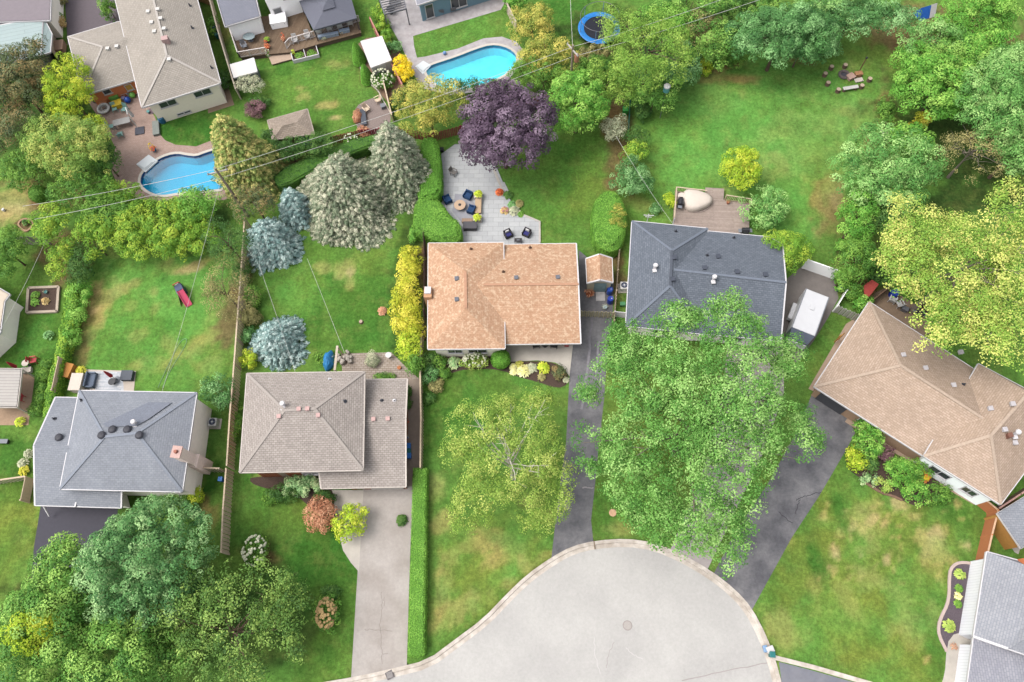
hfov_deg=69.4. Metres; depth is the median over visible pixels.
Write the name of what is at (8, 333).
house
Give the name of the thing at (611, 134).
shrub
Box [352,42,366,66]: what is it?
topiary cone
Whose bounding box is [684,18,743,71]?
tree
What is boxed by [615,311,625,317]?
white gate
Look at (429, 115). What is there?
tree
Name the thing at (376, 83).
hydrangea
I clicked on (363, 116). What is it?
sling lounger
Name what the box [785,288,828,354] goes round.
box trailer
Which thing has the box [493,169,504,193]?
patio edge
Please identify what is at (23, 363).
round table
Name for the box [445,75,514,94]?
bush row
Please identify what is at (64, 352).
clipped hedge
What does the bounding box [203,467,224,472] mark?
timber fence
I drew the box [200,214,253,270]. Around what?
tree
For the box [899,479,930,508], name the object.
shrub
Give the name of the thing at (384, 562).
driveway
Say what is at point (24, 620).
tree
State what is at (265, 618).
tree
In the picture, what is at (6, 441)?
garden bench
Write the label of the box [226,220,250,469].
timber fence
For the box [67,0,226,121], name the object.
house
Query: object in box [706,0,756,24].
tree
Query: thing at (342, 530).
bush
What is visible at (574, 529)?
driveway
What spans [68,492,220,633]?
tree
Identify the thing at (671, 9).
tree
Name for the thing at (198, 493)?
shrub
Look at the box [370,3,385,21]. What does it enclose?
shrub
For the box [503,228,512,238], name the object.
armchair
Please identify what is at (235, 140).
spruce tree
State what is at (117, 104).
toy crate
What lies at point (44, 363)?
fern
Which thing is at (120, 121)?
dining table
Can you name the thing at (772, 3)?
tree
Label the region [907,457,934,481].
shrub
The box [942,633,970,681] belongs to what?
front walk
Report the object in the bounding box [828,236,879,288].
tree
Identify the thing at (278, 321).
overhead wire
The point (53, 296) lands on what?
raised planter
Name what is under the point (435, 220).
clipped hedge
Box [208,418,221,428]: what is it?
air conditioner
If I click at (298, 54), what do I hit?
perennial
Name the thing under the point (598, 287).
door
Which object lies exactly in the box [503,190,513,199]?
perennial
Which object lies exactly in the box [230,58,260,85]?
storage shed
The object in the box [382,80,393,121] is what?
timber fence
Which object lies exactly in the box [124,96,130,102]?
play ball
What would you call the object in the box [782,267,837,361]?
parking pad
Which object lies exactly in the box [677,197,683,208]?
barbecue
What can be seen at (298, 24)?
deck
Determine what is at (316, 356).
shrub
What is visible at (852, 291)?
shrub
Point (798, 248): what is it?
tree
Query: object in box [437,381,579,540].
birch tree
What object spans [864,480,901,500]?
bed edging
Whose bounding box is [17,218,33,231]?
stone ring
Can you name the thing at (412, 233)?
shrub
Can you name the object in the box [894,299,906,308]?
garden chair
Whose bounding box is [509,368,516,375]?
perennial
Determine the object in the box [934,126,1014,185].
tree
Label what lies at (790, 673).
driveway
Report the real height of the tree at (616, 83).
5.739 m
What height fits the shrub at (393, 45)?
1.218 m
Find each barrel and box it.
[157,117,165,123]
[606,287,612,295]
[607,296,613,304]
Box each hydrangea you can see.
[241,533,269,569]
[311,589,341,634]
[343,133,359,142]
[370,68,395,90]
[459,352,489,370]
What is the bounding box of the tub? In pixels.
[888,289,898,298]
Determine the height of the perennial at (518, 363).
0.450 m
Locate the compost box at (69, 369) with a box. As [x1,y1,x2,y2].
[62,362,77,379]
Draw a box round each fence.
[0,476,23,483]
[19,476,33,502]
[50,356,62,391]
[52,35,58,59]
[198,0,209,4]
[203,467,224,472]
[209,0,241,99]
[220,468,234,554]
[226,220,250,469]
[330,90,566,144]
[369,17,405,94]
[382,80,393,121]
[419,335,423,468]
[422,228,426,339]
[506,3,516,31]
[613,250,619,321]
[628,100,630,129]
[802,260,837,278]
[832,288,847,311]
[872,284,892,301]
[975,501,999,559]
[995,488,1023,508]
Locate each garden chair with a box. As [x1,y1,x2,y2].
[25,356,38,364]
[109,101,118,112]
[115,131,123,138]
[121,102,127,112]
[239,39,247,49]
[291,33,298,43]
[303,29,310,40]
[361,102,369,111]
[373,93,381,104]
[448,166,457,176]
[887,295,897,304]
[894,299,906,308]
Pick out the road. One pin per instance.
(551, 623)
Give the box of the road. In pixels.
[375,547,771,681]
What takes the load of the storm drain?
on the kerb
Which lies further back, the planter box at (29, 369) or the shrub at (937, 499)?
the planter box at (29, 369)
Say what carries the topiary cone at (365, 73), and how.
on the flower bed at (395, 84)
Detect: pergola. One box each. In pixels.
[0,368,33,414]
[379,0,409,27]
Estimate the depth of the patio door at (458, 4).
87.99 m
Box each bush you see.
[44,234,77,282]
[83,233,106,263]
[103,179,144,204]
[302,494,339,534]
[330,502,370,543]
[387,293,422,326]
[390,274,423,309]
[390,311,426,342]
[392,54,414,82]
[394,256,422,280]
[394,327,422,362]
[397,245,425,269]
[405,354,426,376]
[718,145,763,190]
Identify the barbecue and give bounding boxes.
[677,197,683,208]
[738,227,751,233]
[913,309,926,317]
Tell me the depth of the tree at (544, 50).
79.60 m
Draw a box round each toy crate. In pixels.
[98,99,108,104]
[108,94,119,100]
[111,98,122,108]
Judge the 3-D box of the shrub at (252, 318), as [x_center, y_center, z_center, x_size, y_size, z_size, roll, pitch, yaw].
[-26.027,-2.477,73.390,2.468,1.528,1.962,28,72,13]
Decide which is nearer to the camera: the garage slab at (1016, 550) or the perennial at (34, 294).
the garage slab at (1016, 550)
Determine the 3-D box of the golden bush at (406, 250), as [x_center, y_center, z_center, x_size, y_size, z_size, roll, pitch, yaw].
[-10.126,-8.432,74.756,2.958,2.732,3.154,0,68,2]
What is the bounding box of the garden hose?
[158,338,186,387]
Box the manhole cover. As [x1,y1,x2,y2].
[623,620,631,630]
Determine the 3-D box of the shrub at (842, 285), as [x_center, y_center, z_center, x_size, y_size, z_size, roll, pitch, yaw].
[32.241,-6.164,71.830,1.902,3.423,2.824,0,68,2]
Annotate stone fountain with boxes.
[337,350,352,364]
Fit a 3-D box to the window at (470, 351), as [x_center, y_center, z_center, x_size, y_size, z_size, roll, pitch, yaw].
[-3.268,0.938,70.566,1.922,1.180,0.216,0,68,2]
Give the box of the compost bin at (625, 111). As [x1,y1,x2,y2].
[622,106,627,115]
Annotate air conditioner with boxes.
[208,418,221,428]
[618,282,627,292]
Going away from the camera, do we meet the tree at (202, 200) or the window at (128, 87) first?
the tree at (202, 200)
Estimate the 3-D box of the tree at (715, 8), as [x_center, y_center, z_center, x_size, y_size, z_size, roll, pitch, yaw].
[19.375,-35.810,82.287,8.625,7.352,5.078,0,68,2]
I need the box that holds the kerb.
[326,539,780,681]
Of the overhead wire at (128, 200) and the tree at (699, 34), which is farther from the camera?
the tree at (699, 34)
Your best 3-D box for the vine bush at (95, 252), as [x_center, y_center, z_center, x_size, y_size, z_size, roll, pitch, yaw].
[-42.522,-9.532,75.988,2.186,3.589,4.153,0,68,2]
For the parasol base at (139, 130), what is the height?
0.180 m
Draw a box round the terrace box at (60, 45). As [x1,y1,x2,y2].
[53,39,66,54]
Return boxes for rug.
[88,371,123,390]
[452,194,474,221]
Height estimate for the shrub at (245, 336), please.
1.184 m
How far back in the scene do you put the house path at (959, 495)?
65.31 m
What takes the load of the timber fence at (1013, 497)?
on the ground
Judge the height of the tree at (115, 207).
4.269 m
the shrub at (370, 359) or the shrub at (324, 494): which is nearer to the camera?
the shrub at (324, 494)
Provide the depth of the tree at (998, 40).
75.27 m
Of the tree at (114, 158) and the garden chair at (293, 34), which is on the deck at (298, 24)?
the garden chair at (293, 34)
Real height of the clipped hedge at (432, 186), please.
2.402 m
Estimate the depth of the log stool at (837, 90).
81.94 m
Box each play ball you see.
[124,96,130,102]
[129,92,134,97]
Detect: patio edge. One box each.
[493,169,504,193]
[523,214,540,241]
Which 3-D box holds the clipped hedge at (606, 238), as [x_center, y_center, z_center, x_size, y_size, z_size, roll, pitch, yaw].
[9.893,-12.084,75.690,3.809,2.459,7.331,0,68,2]
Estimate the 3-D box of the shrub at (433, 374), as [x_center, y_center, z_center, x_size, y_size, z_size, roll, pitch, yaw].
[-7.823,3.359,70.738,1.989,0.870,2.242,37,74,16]
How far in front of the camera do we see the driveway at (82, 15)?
90.59 m
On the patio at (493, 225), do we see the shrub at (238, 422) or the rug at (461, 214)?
the rug at (461, 214)
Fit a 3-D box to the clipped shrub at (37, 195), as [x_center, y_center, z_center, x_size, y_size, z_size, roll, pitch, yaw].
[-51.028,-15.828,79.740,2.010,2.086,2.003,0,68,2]
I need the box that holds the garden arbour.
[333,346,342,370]
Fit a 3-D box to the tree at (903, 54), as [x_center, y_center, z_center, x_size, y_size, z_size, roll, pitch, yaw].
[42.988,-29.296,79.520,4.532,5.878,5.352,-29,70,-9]
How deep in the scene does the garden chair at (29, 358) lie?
72.94 m
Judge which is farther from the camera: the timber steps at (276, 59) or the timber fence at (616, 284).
the timber steps at (276, 59)
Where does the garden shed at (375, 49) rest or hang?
on the flower bed at (395, 84)
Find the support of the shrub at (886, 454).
on the flower bed at (883, 474)
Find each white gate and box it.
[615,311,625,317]
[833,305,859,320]
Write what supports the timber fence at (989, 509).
on the ground
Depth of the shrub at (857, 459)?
65.67 m
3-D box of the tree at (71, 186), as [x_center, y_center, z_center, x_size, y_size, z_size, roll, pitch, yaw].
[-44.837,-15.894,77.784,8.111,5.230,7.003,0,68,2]
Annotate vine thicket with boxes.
[27,196,218,263]
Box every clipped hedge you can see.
[42,283,85,417]
[274,134,377,191]
[407,467,429,657]
[413,197,463,243]
[417,137,443,202]
[590,191,627,257]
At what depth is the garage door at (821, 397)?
67.97 m
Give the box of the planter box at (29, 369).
[22,367,32,373]
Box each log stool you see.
[822,71,827,77]
[825,80,830,86]
[835,87,840,93]
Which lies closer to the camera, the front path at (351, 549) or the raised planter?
the front path at (351, 549)
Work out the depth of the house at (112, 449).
65.18 m
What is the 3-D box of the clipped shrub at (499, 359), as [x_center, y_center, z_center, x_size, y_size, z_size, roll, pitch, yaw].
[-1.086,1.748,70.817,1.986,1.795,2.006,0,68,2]
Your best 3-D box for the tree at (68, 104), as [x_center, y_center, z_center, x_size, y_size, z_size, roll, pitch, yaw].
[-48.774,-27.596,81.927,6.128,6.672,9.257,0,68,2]
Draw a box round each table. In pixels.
[21,360,30,366]
[108,378,115,384]
[113,117,131,129]
[243,33,254,41]
[380,103,385,109]
[385,352,390,358]
[454,200,465,209]
[514,238,521,243]
[683,189,711,211]
[900,305,908,312]
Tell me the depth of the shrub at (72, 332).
72.97 m
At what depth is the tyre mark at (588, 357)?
71.61 m
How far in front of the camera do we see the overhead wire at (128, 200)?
72.18 m
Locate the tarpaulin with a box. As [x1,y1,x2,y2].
[860,280,878,296]
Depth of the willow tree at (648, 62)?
76.49 m
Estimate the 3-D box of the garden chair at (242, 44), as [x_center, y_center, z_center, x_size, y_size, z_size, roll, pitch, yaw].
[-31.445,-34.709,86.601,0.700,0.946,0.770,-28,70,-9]
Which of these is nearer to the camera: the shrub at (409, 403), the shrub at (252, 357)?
the shrub at (409, 403)
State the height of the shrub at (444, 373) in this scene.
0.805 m
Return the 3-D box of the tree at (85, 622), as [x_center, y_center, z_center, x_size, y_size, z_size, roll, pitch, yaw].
[-34.994,22.379,61.784,4.614,5.263,3.854,0,68,2]
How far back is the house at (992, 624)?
58.30 m
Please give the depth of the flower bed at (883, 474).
65.97 m
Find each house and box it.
[0,0,63,37]
[0,288,23,356]
[33,390,212,515]
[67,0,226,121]
[217,0,302,40]
[238,371,407,489]
[415,0,488,20]
[424,242,581,355]
[625,214,786,346]
[811,301,1023,504]
[955,551,1023,681]
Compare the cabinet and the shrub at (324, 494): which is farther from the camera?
the cabinet
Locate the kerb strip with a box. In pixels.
[775,656,870,681]
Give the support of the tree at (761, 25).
on the ground
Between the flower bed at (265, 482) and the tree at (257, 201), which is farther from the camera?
the tree at (257, 201)
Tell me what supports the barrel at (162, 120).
on the ground
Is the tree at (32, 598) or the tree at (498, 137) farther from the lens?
the tree at (498, 137)
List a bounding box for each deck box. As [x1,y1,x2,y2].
[119,370,135,380]
[463,221,476,230]
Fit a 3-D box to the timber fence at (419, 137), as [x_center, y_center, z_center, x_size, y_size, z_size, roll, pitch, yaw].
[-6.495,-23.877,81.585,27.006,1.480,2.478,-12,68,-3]
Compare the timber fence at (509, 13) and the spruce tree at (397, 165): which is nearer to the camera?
the spruce tree at (397, 165)
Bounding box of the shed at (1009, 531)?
[984,496,1023,549]
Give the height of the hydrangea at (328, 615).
2.150 m
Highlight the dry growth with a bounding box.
[609,202,627,226]
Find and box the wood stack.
[854,70,862,77]
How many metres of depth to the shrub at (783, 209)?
74.05 m
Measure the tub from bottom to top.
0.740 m
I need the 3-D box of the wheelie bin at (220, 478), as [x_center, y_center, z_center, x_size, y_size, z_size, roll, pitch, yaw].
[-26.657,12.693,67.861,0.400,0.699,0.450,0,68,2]
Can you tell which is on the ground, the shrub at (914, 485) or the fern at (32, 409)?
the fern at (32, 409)
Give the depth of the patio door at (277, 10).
87.30 m
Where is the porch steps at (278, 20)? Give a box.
[269,12,287,29]
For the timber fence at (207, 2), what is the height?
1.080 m
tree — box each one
[0,33,50,155]
[0,145,49,193]
[0,224,29,282]
[0,531,155,681]
[0,607,91,660]
[15,111,111,180]
[40,52,97,125]
[44,155,123,218]
[64,239,98,285]
[67,592,107,624]
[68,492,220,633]
[80,192,135,225]
[84,114,108,139]
[86,142,123,182]
[93,615,195,681]
[145,555,314,681]
[156,596,214,666]
[160,219,225,261]
[168,183,224,224]
[197,254,260,324]
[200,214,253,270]
[209,113,290,205]
[227,182,277,223]
[245,216,306,275]
[245,314,309,371]
[277,186,311,231]
[296,150,397,251]
[368,120,432,214]
[389,73,468,137]
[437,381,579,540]
[456,77,559,172]
[505,1,554,50]
[506,54,578,94]
[516,32,579,83]
[540,66,611,134]
[567,285,831,579]
[574,57,638,110]
[596,4,698,94]
[608,153,655,196]
[630,80,681,112]
[631,2,697,49]
[631,37,693,84]
[648,0,727,42]
[652,39,702,88]
[680,7,722,54]
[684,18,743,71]
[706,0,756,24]
[722,0,783,21]
[723,0,842,71]
[760,229,816,275]
[785,34,825,67]
[791,0,849,34]
[811,0,922,46]
[825,119,948,217]
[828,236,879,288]
[834,188,880,250]
[859,194,917,235]
[870,173,1023,374]
[881,120,936,162]
[887,39,939,82]
[889,51,982,122]
[896,16,972,57]
[928,0,1023,45]
[929,37,992,95]
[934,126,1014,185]
[951,28,1020,79]
[951,40,1023,170]
[987,125,1023,178]
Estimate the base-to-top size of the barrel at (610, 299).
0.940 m
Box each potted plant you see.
[148,143,155,151]
[473,213,481,221]
[474,190,482,197]
[585,289,593,296]
[950,642,957,649]
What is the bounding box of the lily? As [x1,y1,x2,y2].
[921,470,931,482]
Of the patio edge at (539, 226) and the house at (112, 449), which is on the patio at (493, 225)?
the patio edge at (539, 226)
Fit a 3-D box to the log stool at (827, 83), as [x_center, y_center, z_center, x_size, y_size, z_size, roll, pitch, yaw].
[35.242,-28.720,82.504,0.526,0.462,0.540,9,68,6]
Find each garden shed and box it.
[267,109,315,148]
[360,36,393,78]
[585,254,612,300]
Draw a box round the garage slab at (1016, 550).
[1012,547,1019,553]
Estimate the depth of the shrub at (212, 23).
87.86 m
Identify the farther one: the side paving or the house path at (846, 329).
the side paving
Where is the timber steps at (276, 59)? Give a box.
[268,54,291,64]
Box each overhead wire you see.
[26,169,214,205]
[37,178,219,218]
[162,180,220,389]
[218,47,570,168]
[225,57,570,176]
[261,271,293,366]
[307,259,343,350]
[573,0,757,56]
[576,0,718,45]
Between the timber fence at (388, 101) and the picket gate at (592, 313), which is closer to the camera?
the picket gate at (592, 313)
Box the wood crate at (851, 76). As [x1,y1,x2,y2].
[846,72,855,80]
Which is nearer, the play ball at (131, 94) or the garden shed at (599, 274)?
the garden shed at (599, 274)
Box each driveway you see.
[31,506,117,579]
[65,0,119,44]
[351,486,412,676]
[551,251,613,557]
[671,342,783,568]
[714,390,854,608]
[779,662,850,681]
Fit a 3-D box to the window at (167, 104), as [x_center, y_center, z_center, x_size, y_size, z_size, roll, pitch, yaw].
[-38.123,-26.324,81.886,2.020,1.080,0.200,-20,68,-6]
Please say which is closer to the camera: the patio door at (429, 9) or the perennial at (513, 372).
the perennial at (513, 372)
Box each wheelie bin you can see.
[218,476,223,481]
[768,651,775,657]
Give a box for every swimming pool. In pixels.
[136,148,223,196]
[415,43,518,91]
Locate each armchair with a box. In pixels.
[442,194,452,204]
[462,189,472,200]
[466,204,475,214]
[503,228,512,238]
[522,227,531,237]
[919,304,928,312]
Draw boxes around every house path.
[809,319,855,390]
[845,419,910,460]
[941,483,973,504]
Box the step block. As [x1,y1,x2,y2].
[152,120,159,136]
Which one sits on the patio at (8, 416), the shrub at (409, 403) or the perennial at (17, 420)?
the perennial at (17, 420)
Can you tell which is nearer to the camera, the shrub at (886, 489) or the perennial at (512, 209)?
the shrub at (886, 489)
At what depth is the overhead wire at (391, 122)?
74.84 m
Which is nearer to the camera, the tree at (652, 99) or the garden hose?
the garden hose
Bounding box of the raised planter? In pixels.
[25,285,60,313]
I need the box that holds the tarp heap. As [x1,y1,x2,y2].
[323,350,334,371]
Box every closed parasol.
[6,362,23,367]
[103,371,119,382]
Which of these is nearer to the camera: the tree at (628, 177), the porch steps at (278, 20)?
the tree at (628, 177)
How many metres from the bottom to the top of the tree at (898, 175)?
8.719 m
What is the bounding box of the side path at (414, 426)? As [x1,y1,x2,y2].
[407,380,421,485]
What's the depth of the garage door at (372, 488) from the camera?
66.88 m
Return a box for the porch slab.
[506,345,572,375]
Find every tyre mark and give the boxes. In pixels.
[580,318,592,408]
[595,341,599,374]
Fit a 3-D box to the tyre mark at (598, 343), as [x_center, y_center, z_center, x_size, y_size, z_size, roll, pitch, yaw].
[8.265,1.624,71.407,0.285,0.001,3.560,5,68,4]
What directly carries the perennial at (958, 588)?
on the flower bed at (953, 613)
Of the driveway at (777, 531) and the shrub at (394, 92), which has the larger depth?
the shrub at (394, 92)
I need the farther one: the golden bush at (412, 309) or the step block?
the step block
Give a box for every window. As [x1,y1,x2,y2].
[102,89,112,95]
[123,84,134,91]
[158,99,178,109]
[193,88,212,98]
[301,472,317,475]
[447,350,463,353]
[468,350,487,353]
[925,465,951,480]
[958,486,978,497]
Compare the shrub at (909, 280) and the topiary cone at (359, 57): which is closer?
the shrub at (909, 280)
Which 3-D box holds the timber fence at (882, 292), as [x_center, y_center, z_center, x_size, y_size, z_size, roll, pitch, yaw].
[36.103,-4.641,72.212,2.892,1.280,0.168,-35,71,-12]
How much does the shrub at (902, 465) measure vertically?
2.156 m
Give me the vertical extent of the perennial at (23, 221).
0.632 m
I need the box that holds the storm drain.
[385,669,393,679]
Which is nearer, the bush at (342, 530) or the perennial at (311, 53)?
the bush at (342, 530)
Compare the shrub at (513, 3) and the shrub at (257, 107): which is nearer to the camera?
the shrub at (257, 107)
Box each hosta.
[447,356,460,369]
[517,364,530,377]
[528,362,536,372]
[537,361,549,373]
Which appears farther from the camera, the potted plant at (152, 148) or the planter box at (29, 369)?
the potted plant at (152, 148)
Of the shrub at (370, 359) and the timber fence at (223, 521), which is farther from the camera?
the shrub at (370, 359)
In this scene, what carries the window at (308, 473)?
in the house at (340, 430)
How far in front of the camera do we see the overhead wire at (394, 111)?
73.53 m
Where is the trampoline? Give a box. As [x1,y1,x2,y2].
[578,1,618,43]
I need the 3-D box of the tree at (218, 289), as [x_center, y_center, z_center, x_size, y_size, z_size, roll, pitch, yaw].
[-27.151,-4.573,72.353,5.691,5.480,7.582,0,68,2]
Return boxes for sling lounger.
[360,109,366,124]
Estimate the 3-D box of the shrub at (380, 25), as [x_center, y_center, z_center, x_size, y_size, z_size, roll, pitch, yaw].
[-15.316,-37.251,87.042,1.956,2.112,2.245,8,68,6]
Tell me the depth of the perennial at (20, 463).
68.97 m
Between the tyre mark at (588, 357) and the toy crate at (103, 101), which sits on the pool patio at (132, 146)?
the toy crate at (103, 101)
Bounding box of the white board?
[854,77,863,82]
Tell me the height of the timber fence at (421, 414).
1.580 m
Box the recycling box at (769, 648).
[766,645,774,653]
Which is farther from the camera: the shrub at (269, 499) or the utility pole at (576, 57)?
the utility pole at (576, 57)
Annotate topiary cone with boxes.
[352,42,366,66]
[360,64,373,85]
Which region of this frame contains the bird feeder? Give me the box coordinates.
[660,83,670,116]
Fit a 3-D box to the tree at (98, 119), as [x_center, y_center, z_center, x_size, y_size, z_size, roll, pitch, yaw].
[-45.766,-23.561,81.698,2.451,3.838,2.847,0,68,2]
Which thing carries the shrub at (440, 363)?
on the flower bed at (550, 380)
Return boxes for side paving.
[208,88,233,112]
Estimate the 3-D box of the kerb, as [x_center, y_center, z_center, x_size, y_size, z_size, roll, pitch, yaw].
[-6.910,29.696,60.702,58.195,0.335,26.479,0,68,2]
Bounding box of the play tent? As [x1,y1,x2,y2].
[914,3,936,20]
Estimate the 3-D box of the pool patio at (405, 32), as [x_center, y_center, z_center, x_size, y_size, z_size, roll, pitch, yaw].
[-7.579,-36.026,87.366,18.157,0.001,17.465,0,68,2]
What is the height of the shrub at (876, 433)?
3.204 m
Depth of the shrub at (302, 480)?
66.67 m
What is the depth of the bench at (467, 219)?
77.19 m
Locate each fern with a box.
[24,401,43,416]
[33,368,49,382]
[33,392,46,404]
[35,381,47,394]
[38,357,53,369]
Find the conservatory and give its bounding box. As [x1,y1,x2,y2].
[0,22,53,76]
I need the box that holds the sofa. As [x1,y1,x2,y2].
[82,372,97,388]
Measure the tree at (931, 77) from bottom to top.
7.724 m
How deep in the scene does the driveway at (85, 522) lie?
67.18 m
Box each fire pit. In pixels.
[97,103,109,113]
[838,70,848,78]
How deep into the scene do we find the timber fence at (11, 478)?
67.96 m
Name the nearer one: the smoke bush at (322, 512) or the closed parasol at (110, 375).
the smoke bush at (322, 512)
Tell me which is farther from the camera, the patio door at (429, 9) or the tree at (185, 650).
the patio door at (429, 9)
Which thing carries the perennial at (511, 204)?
on the patio at (493, 225)
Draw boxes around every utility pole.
[207,167,248,216]
[567,42,578,88]
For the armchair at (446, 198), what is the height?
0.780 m
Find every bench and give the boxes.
[0,439,9,443]
[318,31,338,39]
[338,27,349,33]
[462,218,472,223]
[475,198,481,213]
[842,85,858,91]
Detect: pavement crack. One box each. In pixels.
[379,592,382,663]
[682,663,766,680]
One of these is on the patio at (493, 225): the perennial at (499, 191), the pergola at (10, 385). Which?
the perennial at (499, 191)
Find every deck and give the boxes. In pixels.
[229,12,360,60]
[673,187,751,233]
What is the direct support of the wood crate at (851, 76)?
on the ground
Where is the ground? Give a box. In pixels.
[0,0,1023,681]
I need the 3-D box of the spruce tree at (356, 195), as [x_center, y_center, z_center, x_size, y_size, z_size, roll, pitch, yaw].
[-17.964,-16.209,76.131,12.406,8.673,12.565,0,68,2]
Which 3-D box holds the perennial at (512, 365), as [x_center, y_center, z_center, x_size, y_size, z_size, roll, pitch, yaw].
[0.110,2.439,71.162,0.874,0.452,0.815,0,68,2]
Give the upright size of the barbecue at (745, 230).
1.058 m
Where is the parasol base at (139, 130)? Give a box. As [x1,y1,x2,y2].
[135,126,143,134]
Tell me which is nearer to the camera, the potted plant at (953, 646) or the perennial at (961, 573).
the potted plant at (953, 646)
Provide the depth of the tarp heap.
71.57 m
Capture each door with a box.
[272,6,282,13]
[372,488,403,489]
[378,64,386,77]
[424,3,434,19]
[450,0,467,8]
[593,283,606,291]
[815,393,846,413]
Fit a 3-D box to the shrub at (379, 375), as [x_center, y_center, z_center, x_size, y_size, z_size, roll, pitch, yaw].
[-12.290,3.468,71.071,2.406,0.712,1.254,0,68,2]
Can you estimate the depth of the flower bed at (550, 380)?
71.24 m
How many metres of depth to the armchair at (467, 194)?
78.24 m
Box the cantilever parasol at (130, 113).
[125,107,137,127]
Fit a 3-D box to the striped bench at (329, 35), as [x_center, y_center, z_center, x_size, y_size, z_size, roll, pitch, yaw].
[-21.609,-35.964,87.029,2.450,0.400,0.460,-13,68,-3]
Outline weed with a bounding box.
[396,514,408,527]
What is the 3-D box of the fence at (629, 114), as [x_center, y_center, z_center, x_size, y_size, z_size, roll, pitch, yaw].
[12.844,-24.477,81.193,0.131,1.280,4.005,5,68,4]
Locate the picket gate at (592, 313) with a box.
[580,310,614,317]
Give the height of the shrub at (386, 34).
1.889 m
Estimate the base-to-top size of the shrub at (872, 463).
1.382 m
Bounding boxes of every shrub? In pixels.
[28,185,48,203]
[58,16,66,27]
[60,0,67,6]
[60,326,83,348]
[63,277,94,307]
[65,304,88,328]
[96,0,116,21]
[159,494,197,516]
[187,485,204,504]
[196,371,235,412]
[205,15,219,36]
[219,69,230,89]
[230,259,253,286]
[230,402,243,442]
[233,73,265,93]
[237,347,257,369]
[239,306,263,325]
[239,326,256,343]
[241,284,266,307]
[244,99,266,119]
[247,93,272,107]
[260,128,275,143]
[262,488,279,506]
[263,481,305,504]
[266,133,306,162]
[282,474,322,497]
[296,131,337,158]
[313,351,334,366]
[313,489,336,503]
[320,584,343,599]
[352,108,361,123]
[356,125,369,137]
[364,349,380,367]
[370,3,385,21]
[372,371,395,378]
[373,13,391,34]
[380,28,393,44]
[386,40,402,54]
[391,89,406,108]
[407,397,412,409]
[408,225,417,242]
[408,385,412,396]
[418,365,440,384]
[421,352,440,367]
[422,390,436,405]
[428,378,443,393]
[431,353,447,369]
[437,366,451,380]
[490,350,510,368]
[502,0,528,12]
[552,362,567,380]
[577,54,619,83]
[578,42,612,63]
[599,114,629,141]
[618,139,649,165]
[621,124,650,148]
[634,103,652,122]
[649,202,662,216]
[663,191,677,207]
[699,50,713,77]
[700,51,750,69]
[737,184,790,229]
[809,48,843,60]
[831,265,853,292]
[834,237,860,252]
[844,280,863,301]
[845,443,869,473]
[851,292,874,312]
[851,417,885,459]
[858,449,879,475]
[858,471,879,487]
[860,259,888,286]
[873,475,893,493]
[875,95,897,127]
[878,445,895,461]
[882,455,922,488]
[891,124,919,138]
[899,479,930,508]
[900,271,921,290]
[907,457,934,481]
[908,110,932,127]
[927,481,955,504]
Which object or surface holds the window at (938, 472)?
in the house at (955, 423)
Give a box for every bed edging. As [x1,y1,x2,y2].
[360,66,390,113]
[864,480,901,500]
[937,561,970,651]
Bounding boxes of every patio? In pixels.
[0,374,34,424]
[85,369,135,390]
[86,94,227,200]
[341,352,418,379]
[356,98,390,133]
[381,0,522,94]
[441,144,539,243]
[870,287,931,335]
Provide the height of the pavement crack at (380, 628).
0.001 m
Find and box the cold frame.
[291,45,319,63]
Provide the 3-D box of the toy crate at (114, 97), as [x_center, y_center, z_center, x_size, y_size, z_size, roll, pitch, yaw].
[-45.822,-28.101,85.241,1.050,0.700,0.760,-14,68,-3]
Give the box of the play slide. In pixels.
[172,281,191,306]
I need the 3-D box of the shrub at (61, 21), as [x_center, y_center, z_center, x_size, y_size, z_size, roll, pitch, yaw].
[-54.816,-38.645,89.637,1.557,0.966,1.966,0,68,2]
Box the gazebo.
[299,0,359,40]
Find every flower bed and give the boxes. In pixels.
[250,476,334,510]
[358,37,402,103]
[426,356,567,391]
[846,443,939,505]
[940,564,969,646]
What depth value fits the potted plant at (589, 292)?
73.66 m
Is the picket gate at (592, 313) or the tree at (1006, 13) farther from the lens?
the tree at (1006, 13)
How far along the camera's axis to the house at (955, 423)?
64.45 m
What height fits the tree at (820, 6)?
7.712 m
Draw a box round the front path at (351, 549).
[332,490,362,570]
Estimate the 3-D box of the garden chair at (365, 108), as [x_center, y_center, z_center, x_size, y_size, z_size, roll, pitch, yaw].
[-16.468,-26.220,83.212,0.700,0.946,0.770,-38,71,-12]
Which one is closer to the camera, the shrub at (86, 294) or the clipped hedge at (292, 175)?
the shrub at (86, 294)
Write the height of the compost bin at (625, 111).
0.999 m
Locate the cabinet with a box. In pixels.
[68,373,85,392]
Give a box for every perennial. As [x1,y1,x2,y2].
[14,417,25,426]
[17,458,28,467]
[18,465,28,475]
[21,219,29,225]
[23,449,32,457]
[30,291,39,298]
[30,298,38,305]
[41,297,49,304]
[43,330,54,339]
[75,366,86,372]
[294,51,303,58]
[307,49,315,55]
[378,307,386,315]
[495,188,503,195]
[500,206,508,214]
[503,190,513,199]
[507,201,515,207]
[509,206,519,216]
[509,363,516,369]
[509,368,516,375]
[515,360,523,366]
[516,199,523,207]
[517,211,523,216]
[537,372,545,380]
[563,377,568,382]
[942,618,955,632]
[953,568,965,578]
[953,599,961,608]
[954,592,962,600]
[955,584,962,591]

